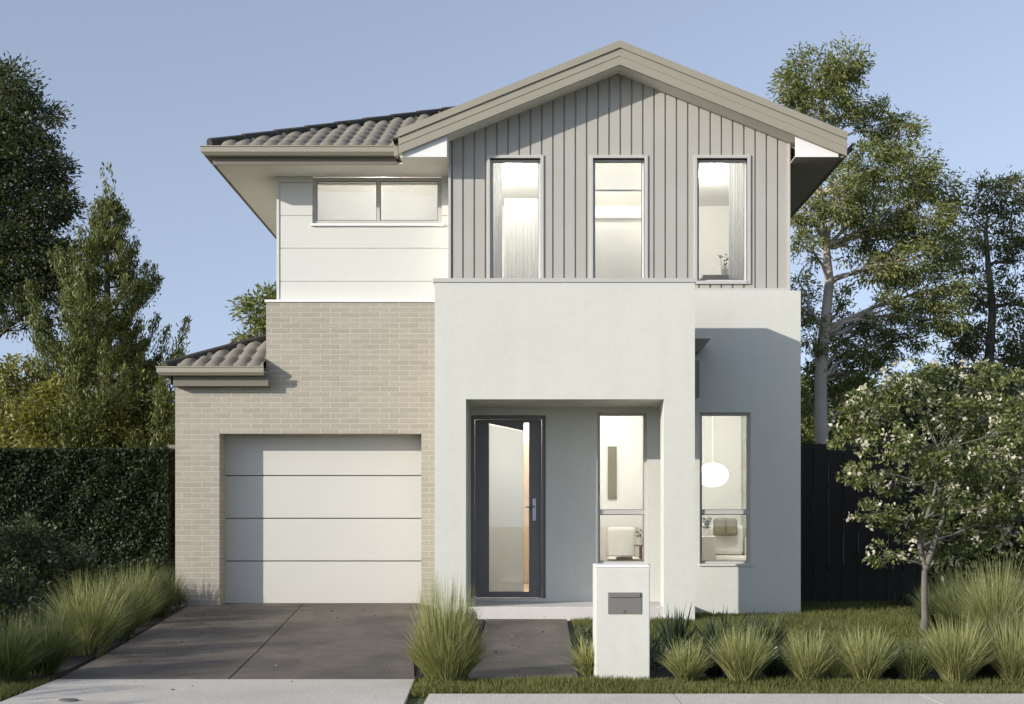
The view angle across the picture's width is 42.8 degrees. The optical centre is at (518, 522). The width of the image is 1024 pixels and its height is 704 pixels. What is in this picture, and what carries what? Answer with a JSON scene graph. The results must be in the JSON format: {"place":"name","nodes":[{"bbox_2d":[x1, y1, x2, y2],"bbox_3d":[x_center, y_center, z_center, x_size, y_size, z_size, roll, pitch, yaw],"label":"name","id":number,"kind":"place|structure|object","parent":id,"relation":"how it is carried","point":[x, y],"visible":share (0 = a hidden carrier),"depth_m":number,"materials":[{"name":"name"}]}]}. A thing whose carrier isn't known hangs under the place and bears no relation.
{"place":"outdoors","nodes":[
{"label":"outdoors","id":0,"kind":"place"},
{"bbox_2d":[55,603,434,679],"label":"driveway","id":1,"kind":"structure","parent":0,"point":[266,638],"depth_m":11.12,"materials":[{"name":"concrete"}]},
{"bbox_2d":[73,609,565,697],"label":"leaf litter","id":2,"kind":"object","parent":1,"relation":"on","point":[297,660],"visible":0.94,"depth_m":11.05,"materials":[{"name":"brown plant"}]},
{"bbox_2d":[0,0,1023,418],"label":"sky","id":3,"kind":"structure","parent":0,"point":[148,83],"materials":[{"name":"blue"}]},
{"bbox_2d":[24,601,1000,681],"bbox_3d":[0.000,1.071,13.160,18.000,0.037,8.680,0,0,0],"label":"garden bed","id":4,"kind":"object","parent":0,"point":[74,663],"visible":0.2,"depth_m":9.49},
{"bbox_2d":[0,559,52,633],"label":"shrub","id":5,"kind":"object","parent":4,"relation":"on","point":[12,600],"visible":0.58,"depth_m":11.52,"materials":[{"name":"green plant"}]},
{"bbox_2d":[0,511,73,608],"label":"shrub","id":6,"kind":"object","parent":4,"relation":"on","point":[47,565],"visible":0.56,"depth_m":13.30,"materials":[{"name":"green plant"}]},
{"bbox_2d":[0,600,94,675],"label":"grass tuft","id":7,"kind":"object","parent":4,"relation":"on","point":[54,663],"visible":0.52,"depth_m":9.01,"materials":[{"name":"green plant"}]},
{"bbox_2d":[22,588,86,626],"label":"grass tuft","id":8,"kind":"object","parent":4,"relation":"on","point":[52,604],"visible":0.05,"depth_m":11.80,"materials":[{"name":"green plant"}]},
{"bbox_2d":[35,540,111,608],"bbox_3d":[-5.003,0.668,14.406,1.046,1.005,0.865,0,0,0],"label":"shrub","id":9,"kind":"object","parent":4,"relation":"on","point":[76,564],"visible":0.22,"depth_m":14.25,"materials":[{"name":"green plant"}]},
{"bbox_2d":[0,446,174,597],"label":"hedge","id":10,"kind":"object","parent":4,"relation":"on","point":[118,501],"visible":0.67,"depth_m":16.48,"materials":[{"name":"green plant"}]},
{"bbox_2d":[26,570,157,656],"bbox_3d":[-3.438,0.709,10.421,1.086,0.722,1.045,0,0,0],"label":"grass tuft","id":11,"kind":"object","parent":4,"relation":"on","point":[102,627],"visible":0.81,"depth_m":10.33,"materials":[{"name":"green plant"}]},
{"bbox_2d":[71,562,166,640],"bbox_3d":[-3.646,0.707,11.814,1.056,0.726,1.048,0,0,0],"label":"grass tuft","id":12,"kind":"object","parent":4,"relation":"on","point":[130,631],"visible":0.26,"depth_m":11.77,"materials":[{"name":"green plant"}]},
{"bbox_2d":[98,558,171,625],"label":"grass tuft","id":13,"kind":"object","parent":4,"relation":"on","point":[148,598],"visible":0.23,"depth_m":13.26,"materials":[{"name":"green plant"}]},
{"bbox_2d":[133,551,190,617],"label":"grass tuft","id":14,"kind":"object","parent":4,"relation":"on","point":[163,612],"visible":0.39,"depth_m":14.50,"materials":[{"name":"green plant"}]},
{"bbox_2d":[154,564,193,610],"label":"grass tuft","id":15,"kind":"object","parent":4,"relation":"on","point":[175,596],"visible":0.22,"depth_m":15.59,"materials":[{"name":"green plant"}]},
{"bbox_2d":[399,572,490,682],"bbox_3d":[-0.491,0.692,8.808,0.686,0.756,0.685,0,0,0],"label":"grass tuft","id":16,"kind":"object","parent":4,"relation":"on","point":[449,647],"visible":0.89,"depth_m":8.70,"materials":[{"name":"green plant"}]},
{"bbox_2d":[555,630,596,674],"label":"grass tuft","id":17,"kind":"object","parent":4,"relation":"on","point":[584,662],"visible":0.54,"depth_m":9.01,"materials":[{"name":"green plant"}]},
{"bbox_2d":[593,563,649,679],"bbox_3d":[0.700,0.689,8.963,0.366,0.802,0.354,0,0,0],"label":"letterbox","id":18,"kind":"object","parent":4,"relation":"on","point":[621,617],"visible":0.88,"depth_m":8.80,"materials":[{"name":"paint"}]},
{"bbox_2d":[651,625,664,657],"bbox_3d":[0.939,0.911,9.929,0.323,0.317,0.350,0,0,-19],"label":"flax","id":19,"kind":"object","parent":4,"relation":"on","point":[656,643],"visible":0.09,"depth_m":9.91,"materials":[{"name":"green plant"}]},
{"bbox_2d":[801,619,831,644],"bbox_3d":[2.272,0.891,9.910,0.272,0.357,0.311,0,0,16],"label":"flax","id":20,"kind":"object","parent":4,"relation":"on","point":[812,630],"visible":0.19,"depth_m":9.96,"materials":[{"name":"green plant"}]},
{"bbox_2d":[814,626,857,667],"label":"grass tuft","id":21,"kind":"object","parent":4,"relation":"on","point":[836,646],"visible":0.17,"depth_m":9.30,"materials":[{"name":"green plant"}]},
{"bbox_2d":[881,651,904,677],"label":"grass tuft","id":22,"kind":"object","parent":4,"relation":"on","point":[890,672],"visible":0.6,"depth_m":8.82,"materials":[{"name":"green plant"}]},
{"bbox_2d":[894,424,1023,596],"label":"dark shrub","id":23,"kind":"object","parent":4,"relation":"on","point":[946,562],"visible":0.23,"depth_m":15.29,"materials":[{"name":"green plant"}]},
{"bbox_2d":[942,607,1020,648],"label":"grass tuft","id":24,"kind":"object","parent":4,"relation":"on","point":[987,629],"visible":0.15,"depth_m":9.88,"materials":[{"name":"green plant"}]},
{"bbox_2d":[955,397,1023,595],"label":"dark shrub","id":25,"kind":"object","parent":4,"relation":"on","point":[1017,553],"visible":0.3,"depth_m":14.77,"materials":[{"name":"green plant"}]},
{"bbox_2d":[986,594,1023,645],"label":"grass tuft","id":26,"kind":"object","parent":4,"relation":"on","point":[1013,623],"visible":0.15,"depth_m":9.79,"materials":[{"name":"green plant"}]},
{"bbox_2d":[3,574,1023,703],"bbox_3d":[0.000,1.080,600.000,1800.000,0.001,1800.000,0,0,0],"label":"ground","id":27,"kind":"structure","parent":0,"point":[415,700],"depth_m":12.24,"materials":[{"name":"green plant"}]},
{"bbox_2d":[0,352,55,448],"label":"background shrub","id":28,"kind":"object","parent":27,"relation":"on","point":[16,380],"visible":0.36,"depth_m":19.44,"materials":[{"name":"green plant"}]},
{"bbox_2d":[0,51,111,343],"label":"dark tree","id":29,"kind":"object","parent":27,"relation":"on","point":[29,222],"visible":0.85,"depth_m":20.78,"materials":[{"name":"green plant"}]},
{"bbox_2d":[0,367,117,448],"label":"background shrub","id":30,"kind":"object","parent":27,"relation":"on","point":[43,432],"visible":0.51,"depth_m":18.44,"materials":[{"name":"green plant"}]},
{"bbox_2d":[0,162,192,448],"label":"conifer","id":31,"kind":"object","parent":27,"relation":"on","point":[82,349],"visible":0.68,"depth_m":19.04,"materials":[{"name":"green plant"}]},
{"bbox_2d":[51,396,155,448],"bbox_3d":[-5.879,-0.394,18.585,1.607,2.909,1.368,0,0,0],"label":"background shrub","id":32,"kind":"object","parent":27,"relation":"on","point":[120,432],"visible":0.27,"depth_m":18.48,"materials":[{"name":"green plant"}]},
{"bbox_2d":[102,363,174,446],"bbox_3d":[-5.446,-0.636,19.128,1.749,3.392,1.472,0,0,0],"label":"background shrub","id":33,"kind":"object","parent":27,"relation":"on","point":[147,409],"visible":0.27,"depth_m":18.95,"materials":[{"name":"green plant"}]},
{"bbox_2d":[0,679,414,703],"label":"crossover","id":34,"kind":"object","parent":27,"relation":"on","point":[272,691],"visible":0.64,"depth_m":8.13,"materials":[{"name":"concrete"}]},
{"bbox_2d":[58,698,78,701],"bbox_3d":[-2.657,1.048,7.700,0.117,0.012,0.090,0,0,0],"label":"utility cover","id":35,"kind":"object","parent":34,"relation":"on","point":[68,700],"visible":1,"depth_m":7.68,"materials":[{"name":"grey metal"}]},
{"bbox_2d":[225,281,276,342],"bbox_3d":[-5.879,-2.270,29.937,1.881,6.660,1.578,0,0,0],"label":"distant tree","id":36,"kind":"object","parent":27,"relation":"on","point":[249,303],"visible":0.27,"depth_m":29.76,"materials":[{"name":"green plant"}]},
{"bbox_2d":[155,40,852,620],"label":"house","id":37,"kind":"structure","parent":27,"relation":"on","point":[387,410],"depth_m":15.45,"materials":[{"name":"paint"}]},
{"bbox_2d":[225,435,420,603],"bbox_3d":[-2.410,-0.046,16.195,2.513,2.121,0.050,0,0,0],"label":"garage door","id":38,"kind":"structure","parent":37,"relation":"in","point":[310,518],"depth_m":16.17,"materials":[{"name":"paint"}]},
{"bbox_2d":[318,182,375,219],"bbox_3d":[-2.123,-3.925,16.122,0.773,0.550,0.046,0,0,0],"label":"roller blind","id":39,"kind":"object","parent":37,"relation":"attached to","point":[346,200],"visible":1,"depth_m":16.11,"materials":[{"name":"white fabric"}]},
{"bbox_2d":[313,177,441,222],"bbox_3d":[-1.738,-3.948,16.058,1.584,0.577,0.054,0,0,0],"label":"window","id":40,"kind":"structure","parent":37,"relation":"in","point":[378,180],"depth_m":16.04,"materials":[{"name":"paint"}]},
{"bbox_2d":[381,182,436,219],"bbox_3d":[-1.339,-3.925,16.122,0.746,0.550,0.046,0,0,0],"label":"roller blind","id":41,"kind":"object","parent":37,"relation":"attached to","point":[408,200],"visible":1,"depth_m":16.11,"materials":[{"name":"white fabric"}]},
{"bbox_2d":[493,163,501,277],"bbox_3d":[-0.289,-3.190,15.710,0.175,2.500,0.035,0,0,0],"label":"curtain","id":42,"kind":"object","parent":37,"relation":"hanging from","point":[497,220],"visible":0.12,"depth_m":15.71,"materials":[{"name":"white fabric"}]},
{"bbox_2d":[471,415,545,600],"bbox_3d":[-0.124,-0.166,15.405,0.882,2.189,0.170,0,0,0],"label":"front door","id":43,"kind":"structure","parent":37,"relation":"in","point":[497,452],"depth_m":15.42,"materials":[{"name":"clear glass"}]},
{"bbox_2d":[487,155,543,277],"bbox_3d":[-0.042,-3.581,15.492,0.671,1.527,0.136,0,0,0],"label":"window","id":44,"kind":"structure","parent":37,"relation":"in","point":[540,162],"depth_m":15.43,"materials":[{"name":"paint"}]},
{"bbox_2d":[504,198,537,277],"bbox_3d":[0.052,-2.892,16.110,0.463,2.205,0.035,0,0,0],"label":"curtain","id":45,"kind":"object","parent":37,"relation":"hanging from","point":[520,238],"visible":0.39,"depth_m":16.11,"materials":[{"name":"white fabric"}]},
{"bbox_2d":[524,442,528,582],"bbox_3d":[0.171,-0.140,19.459,0.438,2.099,0.079,0,0,0],"label":"inner door","id":46,"kind":"structure","parent":37,"relation":"in","point":[526,444],"depth_m":19.42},
{"bbox_2d":[608,446,616,498],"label":"wall panel","id":47,"kind":"structure","parent":37,"relation":"attached to","point":[612,472],"depth_m":17.56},
{"bbox_2d":[595,217,640,277],"bbox_3d":[1.226,-2.756,15.927,0.796,1.933,0.046,0,0,0],"label":"roller blind","id":48,"kind":"object","parent":37,"relation":"attached to","point":[617,247],"visible":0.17,"depth_m":15.91,"materials":[{"name":"white fabric"}]},
{"bbox_2d":[595,163,640,191],"bbox_3d":[1.189,-4.196,15.727,0.743,0.428,0.046,0,0,0],"label":"roller blind","id":49,"kind":"object","parent":37,"relation":"attached to","point":[617,177],"visible":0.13,"depth_m":15.71,"materials":[{"name":"white fabric"}]},
{"bbox_2d":[590,155,647,277],"bbox_3d":[1.182,-3.581,15.492,0.687,1.527,0.136,0,0,0],"label":"window","id":50,"kind":"structure","parent":37,"relation":"in","point":[619,158],"depth_m":15.43,"materials":[{"name":"paint"}]},
{"bbox_2d":[597,413,645,563],"bbox_3d":[1.213,-0.402,15.423,0.581,1.779,0.054,0,0,0],"label":"window","id":51,"kind":"structure","parent":37,"relation":"in","point":[599,511],"depth_m":15.40,"materials":[{"name":"paint"}]},
{"bbox_2d":[606,527,638,560],"bbox_3d":[1.322,0.486,16.675,0.405,0.847,0.650,0,0,0],"label":"armchair","id":52,"kind":"object","parent":37,"relation":"on","point":[620,540],"visible":0.44,"depth_m":16.85,"materials":[{"name":"white fabric"}]},
{"bbox_2d":[608,559,642,560],"bbox_3d":[1.305,0.682,15.975,0.405,0.456,0.350,0,0,0],"label":"table","id":53,"kind":"object","parent":37,"relation":"on","point":[625,560],"visible":0.07,"depth_m":15.80,"materials":[{"name":"beige wood"}]},
{"bbox_2d":[616,557,632,559],"bbox_3d":[1.286,0.439,15.940,0.195,0.029,0.160,0,0,0],"label":"book","id":54,"kind":"object","parent":53,"relation":"on","point":[624,558],"visible":1,"depth_m":15.86,"materials":[{"name":"brown paper"}]},
{"bbox_2d":[634,545,642,558],"bbox_3d":[1.548,0.598,16.600,0.240,0.624,0.240,0,0,0],"label":"plant stand","id":55,"kind":"object","parent":37,"relation":"in","point":[640,551],"visible":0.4,"depth_m":16.58,"materials":[{"name":"brown wood"}]},
{"bbox_2d":[634,528,642,544],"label":"pot plant","id":56,"kind":"object","parent":55,"relation":"on","point":[639,541],"visible":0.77,"depth_m":16.57,"materials":[{"name":"green plant"}]},
{"bbox_2d":[702,536,715,560],"bbox_3d":[2.325,0.540,16.300,0.220,0.739,0.300,0,0,0],"label":"side table","id":57,"kind":"object","parent":37,"relation":"in","point":[708,548],"visible":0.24,"depth_m":16.15,"materials":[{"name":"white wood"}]},
{"bbox_2d":[702,517,713,535],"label":"pot plant","id":58,"kind":"object","parent":57,"relation":"on","point":[706,532],"visible":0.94,"depth_m":16.27,"materials":[{"name":"green plant"}]},
{"bbox_2d":[700,275,728,278],"bbox_3d":[2.448,-2.397,15.995,0.431,1.213,0.330,0,0,0],"label":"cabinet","id":59,"kind":"object","parent":37,"relation":"on","point":[715,277],"visible":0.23,"depth_m":15.83,"materials":[{"name":"white wood"}]},
{"bbox_2d":[718,254,728,274],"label":"pot plant","id":60,"kind":"object","parent":59,"relation":"on","point":[724,270],"visible":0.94,"depth_m":15.93,"materials":[{"name":"green plant"}]},
{"bbox_2d":[702,416,728,486],"bbox_3d":[2.462,-1.043,16.600,0.410,1.195,0.410,0,0,0],"label":"pendant lamp","id":61,"kind":"object","parent":37,"relation":"hanging from","point":[715,474],"visible":0.88,"depth_m":16.45,"materials":[{"name":"white glass"}]},
{"bbox_2d":[694,155,750,284],"bbox_3d":[2.406,-3.581,15.492,0.671,1.527,0.136,0,0,0],"label":"window","id":62,"kind":"structure","parent":37,"relation":"in","point":[743,281],"depth_m":15.43,"materials":[{"name":"paint"}]},
{"bbox_2d":[702,525,745,560],"bbox_3d":[2.510,0.473,17.350,1.420,0.874,0.900,0,0,0],"label":"sofa","id":63,"kind":"object","parent":37,"relation":"in","point":[730,548],"visible":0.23,"depth_m":17.50,"materials":[{"name":"white fabric"}]},
{"bbox_2d":[713,518,725,535],"bbox_3d":[2.694,0.061,17.410,0.200,0.240,0.100,0,0,0],"label":"cushion","id":64,"kind":"object","parent":63,"relation":"on","point":[719,526],"visible":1,"depth_m":17.36,"materials":[{"name":"beige fabric"}]},
{"bbox_2d":[725,518,736,535],"bbox_3d":[2.811,0.061,17.410,0.200,0.240,0.100,0,0,0],"label":"cushion","id":65,"kind":"object","parent":63,"relation":"on","point":[731,526],"visible":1,"depth_m":17.36,"materials":[{"name":"beige fabric"}]},
{"bbox_2d":[700,413,749,563],"bbox_3d":[2.424,-0.402,15.423,0.596,1.779,0.054,0,0,0],"label":"window","id":66,"kind":"structure","parent":37,"relation":"in","point":[746,511],"depth_m":15.40,"materials":[{"name":"paint"}]},
{"bbox_2d":[729,163,742,278],"bbox_3d":[2.654,-3.140,15.710,0.255,2.600,0.035,0,0,0],"label":"curtain","id":67,"kind":"object","parent":37,"relation":"hanging from","point":[735,220],"visible":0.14,"depth_m":15.71,"materials":[{"name":"white fabric"}]},
{"bbox_2d":[0,586,1022,673],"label":"ground cover","id":68,"kind":"object","parent":27,"relation":"on","point":[587,634],"visible":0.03,"depth_m":9.84,"materials":[{"name":"green plant"}]},
{"bbox_2d":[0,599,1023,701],"bbox_3d":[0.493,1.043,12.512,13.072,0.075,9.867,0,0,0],"label":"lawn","id":69,"kind":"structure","parent":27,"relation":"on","point":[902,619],"depth_m":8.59,"materials":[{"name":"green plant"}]},
{"bbox_2d":[0,608,59,683],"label":"grass tuft","id":70,"kind":"object","parent":69,"relation":"on","point":[18,660],"visible":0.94,"depth_m":8.64,"materials":[{"name":"green plant"}]},
{"bbox_2d":[904,611,1013,683],"bbox_3d":[2.900,0.827,8.693,0.712,0.487,0.678,0,0,0],"label":"grass tuft","id":71,"kind":"object","parent":69,"relation":"on","point":[961,658],"visible":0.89,"depth_m":8.60,"materials":[{"name":"green plant"}]},
{"bbox_2d":[650,604,698,647],"bbox_3d":[1.298,0.856,10.774,0.432,0.427,0.544,0,0,0],"label":"flax","id":72,"kind":"object","parent":27,"relation":"on","point":[670,632],"visible":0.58,"depth_m":10.74,"materials":[{"name":"green plant"}]},
{"bbox_2d":[657,634,714,683],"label":"grass tuft","id":73,"kind":"object","parent":27,"relation":"on","point":[691,667],"visible":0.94,"depth_m":8.63,"materials":[{"name":"green plant"}]},
{"bbox_2d":[681,606,757,651],"bbox_3d":[1.615,0.855,10.238,0.598,0.430,0.610,0,0,36],"label":"flax","id":74,"kind":"object","parent":27,"relation":"on","point":[711,631],"visible":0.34,"depth_m":10.23,"materials":[{"name":"green plant"}]},
{"bbox_2d":[700,624,787,682],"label":"grass tuft","id":75,"kind":"object","parent":27,"relation":"on","point":[739,658],"visible":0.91,"depth_m":8.61,"materials":[{"name":"green plant"}]},
{"bbox_2d":[726,610,797,653],"bbox_3d":[1.896,0.867,10.248,0.607,0.406,0.582,0,0,35],"label":"flax","id":76,"kind":"object","parent":27,"relation":"on","point":[778,637],"visible":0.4,"depth_m":10.22,"materials":[{"name":"green plant"}]},
{"bbox_2d":[773,627,841,680],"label":"grass tuft","id":77,"kind":"object","parent":27,"relation":"on","point":[805,662],"visible":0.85,"depth_m":8.63,"materials":[{"name":"green plant"}]},
{"bbox_2d":[822,653,850,679],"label":"grass tuft","id":78,"kind":"object","parent":27,"relation":"on","point":[839,672],"visible":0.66,"depth_m":8.70,"materials":[{"name":"green plant"}]},
{"bbox_2d":[801,367,879,443],"bbox_3d":[6.677,-1.257,29.972,3.071,4.639,2.829,0,0,0],"label":"background tree","id":79,"kind":"object","parent":27,"relation":"on","point":[807,431],"visible":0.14,"depth_m":29.60,"materials":[{"name":"green plant"}]},
{"bbox_2d":[805,370,924,443],"bbox_3d":[7.836,-1.237,29.987,3.340,4.629,2.663,0,0,0],"label":"background tree","id":80,"kind":"object","parent":27,"relation":"on","point":[881,426],"visible":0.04,"depth_m":29.54,"materials":[{"name":"green plant"}]},
{"bbox_2d":[830,623,900,682],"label":"grass tuft","id":81,"kind":"object","parent":27,"relation":"on","point":[870,663],"visible":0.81,"depth_m":8.63,"materials":[{"name":"green plant"}]},
{"bbox_2d":[765,31,983,443],"bbox_3d":[6.134,-3.558,22.204,4.105,9.236,2.180,0,0,-14],"label":"gum tree","id":82,"kind":"object","parent":27,"relation":"on","point":[821,368],"visible":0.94,"depth_m":21.97,"materials":[{"name":"green plant"}]},
{"bbox_2d":[865,363,937,443],"bbox_3d":[9.155,-1.302,30.026,3.032,4.744,2.688,0,0,0],"label":"background tree","id":83,"kind":"object","parent":27,"relation":"on","point":[890,419],"visible":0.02,"depth_m":29.49,"materials":[{"name":"green plant"}]},
{"bbox_2d":[801,444,1022,601],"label":"fence","id":84,"kind":"object","parent":27,"relation":"on","point":[834,567],"visible":0.23,"depth_m":17.42,"materials":[{"name":"black paint"}]},
{"bbox_2d":[888,638,938,681],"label":"grass tuft","id":85,"kind":"object","parent":27,"relation":"on","point":[916,667],"visible":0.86,"depth_m":8.68,"materials":[{"name":"green plant"}]},
{"bbox_2d":[826,356,1023,630],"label":"blossom tree","id":86,"kind":"object","parent":27,"relation":"on","point":[999,424],"visible":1,"depth_m":12.79,"materials":[{"name":"green plant"}]},
{"bbox_2d":[904,579,957,629],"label":"grass tuft","id":87,"kind":"object","parent":27,"relation":"on","point":[932,619],"visible":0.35,"depth_m":12.94,"materials":[{"name":"green plant"}]},
{"bbox_2d":[874,371,992,505],"bbox_3d":[5.704,-0.526,17.890,1.708,3.172,1.750,0,0,0],"label":"blossom tree","id":88,"kind":"object","parent":27,"relation":"on","point":[909,422],"visible":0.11,"depth_m":17.68,"materials":[{"name":"green plant"}]},
{"bbox_2d":[886,165,1023,578],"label":"gum tree","id":89,"kind":"object","parent":27,"relation":"on","point":[963,345],"visible":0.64,"depth_m":23.89,"materials":[{"name":"green plant"}]},
{"bbox_2d":[912,562,1000,633],"bbox_3d":[4.205,0.701,12.259,1.039,0.737,0.946,0,0,0],"label":"grass tuft","id":90,"kind":"object","parent":27,"relation":"on","point":[945,612],"visible":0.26,"depth_m":12.21,"materials":[{"name":"green plant"}]},
{"bbox_2d":[926,356,1019,439],"bbox_3d":[10.640,-1.359,29.988,3.341,4.859,2.530,0,0,0],"label":"background tree","id":91,"kind":"object","parent":27,"relation":"on","point":[970,372],"visible":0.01,"depth_m":29.74,"materials":[{"name":"green plant"}]},
{"bbox_2d":[939,553,1023,637],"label":"grass tuft","id":92,"kind":"object","parent":27,"relation":"on","point":[991,600],"visible":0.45,"depth_m":11.48,"materials":[{"name":"green plant"}]},
{"bbox_2d":[977,613,1023,682],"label":"grass tuft","id":93,"kind":"object","parent":27,"relation":"on","point":[1010,666],"visible":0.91,"depth_m":8.63,"materials":[{"name":"green plant"}]},
{"bbox_2d":[468,619,577,682],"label":"path","id":94,"kind":"structure","parent":0,"point":[537,651],"depth_m":10.80,"materials":[{"name":"concrete"}]},
{"bbox_2d":[424,694,1023,703],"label":"pavement","id":95,"kind":"structure","parent":0,"point":[725,699],"depth_m":7.74,"materials":[{"name":"concrete"}]},
{"bbox_2d":[997,340,1023,417],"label":"background tree","id":96,"kind":"object","parent":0,"point":[1021,363],"visible":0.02,"depth_m":29.83,"materials":[{"name":"green plant"}]}
]}

